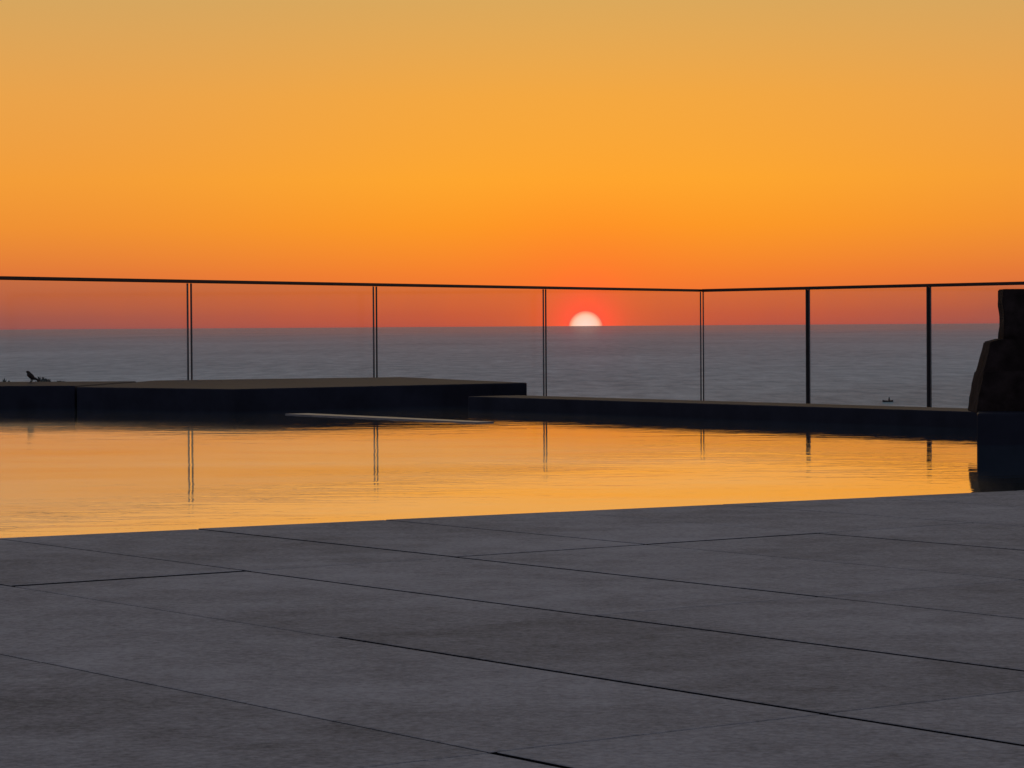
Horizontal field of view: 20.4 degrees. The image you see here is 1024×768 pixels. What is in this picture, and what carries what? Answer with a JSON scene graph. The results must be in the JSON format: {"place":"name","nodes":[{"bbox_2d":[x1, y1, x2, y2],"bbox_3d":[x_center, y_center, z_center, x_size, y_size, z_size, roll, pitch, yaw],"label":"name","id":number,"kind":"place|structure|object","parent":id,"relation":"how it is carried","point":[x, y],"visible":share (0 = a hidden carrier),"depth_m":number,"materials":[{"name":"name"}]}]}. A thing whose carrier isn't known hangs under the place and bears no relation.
{"place":"outdoors","nodes":[
{"label":"outdoors","id":0,"kind":"place"},
{"bbox_2d":[0,323,998,407],"bbox_3d":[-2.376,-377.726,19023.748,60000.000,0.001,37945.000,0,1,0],"label":"sea","id":1,"kind":"structure","parent":0,"point":[865,364],"depth_m":1356.69,"materials":[{"name":"liquid"}]},
{"bbox_2d":[0,490,1023,767],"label":"stone terrace","id":2,"kind":"structure","parent":0,"point":[868,632],"depth_m":4.17,"materials":[{"name":"grey stone"}]},
{"bbox_2d":[0,406,1023,537],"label":"pool water","id":3,"kind":"structure","parent":0,"point":[70,471],"depth_m":9.76,"materials":[{"name":"orange liquid"}]},
{"bbox_2d":[285,413,493,422],"bbox_3d":[-0.647,0.376,14.777,0.144,0.405,1.879,-1,1,-34],"label":"overflow lip","id":4,"kind":"object","parent":3,"relation":"in","point":[380,417],"visible":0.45,"depth_m":14.72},
{"bbox_2d":[0,0,1023,329],"label":"sky","id":5,"kind":"structure","parent":0,"point":[663,144],"materials":[{"name":"orange"}]},
{"bbox_2d":[568,310,602,325],"bbox_3d":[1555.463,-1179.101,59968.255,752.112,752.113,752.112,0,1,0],"label":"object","id":6,"kind":"object","parent":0,"point":[585,318],"visible":0.48,"depth_m":59707.54,"materials":[{"name":"white"}]},
{"bbox_2d":[468,395,976,427],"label":"pool edge wall","id":7,"kind":"structure","parent":0,"point":[905,415],"depth_m":14.34,"materials":[{"name":"black concrete"}]},
{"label":"hillside","id":8,"kind":"structure","parent":0,"visible":0},
{"bbox_2d":[2,377,64,381],"bbox_3d":[-3.810,0.251,21.216,1.375,0.669,0.398,0,1,0],"label":"shrub","id":9,"kind":"object","parent":8,"relation":"on","point":[40,379],"visible":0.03,"depth_m":21.21,"materials":[{"name":"green plant"}]},
{"bbox_2d":[0,381,135,407],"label":"pool side wall","id":10,"kind":"structure","parent":8,"relation":"on","point":[38,395],"depth_m":17.04,"materials":[{"name":"tile"}]},
{"bbox_2d":[26,371,39,382],"bbox_3d":[-3.038,-0.046,18.010,0.096,0.077,0.032,-1,1,-34],"label":"bird","id":11,"kind":"object","parent":10,"relation":"on","point":[30,375],"visible":1,"depth_m":17.99},
{"bbox_2d":[77,377,526,411],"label":"spa plinth","id":12,"kind":"structure","parent":8,"relation":"on","point":[233,395],"depth_m":16.73,"materials":[{"name":"tile"}]},
{"bbox_2d":[0,276,1023,406],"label":"glass fence","id":13,"kind":"object","parent":8,"relation":"on","point":[928,339],"visible":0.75,"depth_m":25.57,"materials":[{"name":"metal"}]},
{"bbox_2d":[977,411,1023,444],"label":"pool corner block","id":14,"kind":"structure","parent":8,"relation":"on","point":[1000,427],"depth_m":11.11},
{"bbox_2d":[968,371,1023,412],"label":"base stone","id":15,"kind":"object","parent":14,"relation":"on","point":[998,391],"visible":0.9,"depth_m":11.35,"materials":[{"name":"black stone"}]},
{"bbox_2d":[976,339,1023,371],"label":"stone","id":16,"kind":"object","parent":15,"relation":"on","point":[1001,355],"visible":0.97,"depth_m":11.40,"materials":[{"name":"black stone"}]},
{"bbox_2d":[998,289,1023,338],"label":"stone","id":17,"kind":"object","parent":16,"relation":"on","point":[1011,311],"visible":0.91,"depth_m":11.44,"materials":[{"name":"black stone"}]}
]}

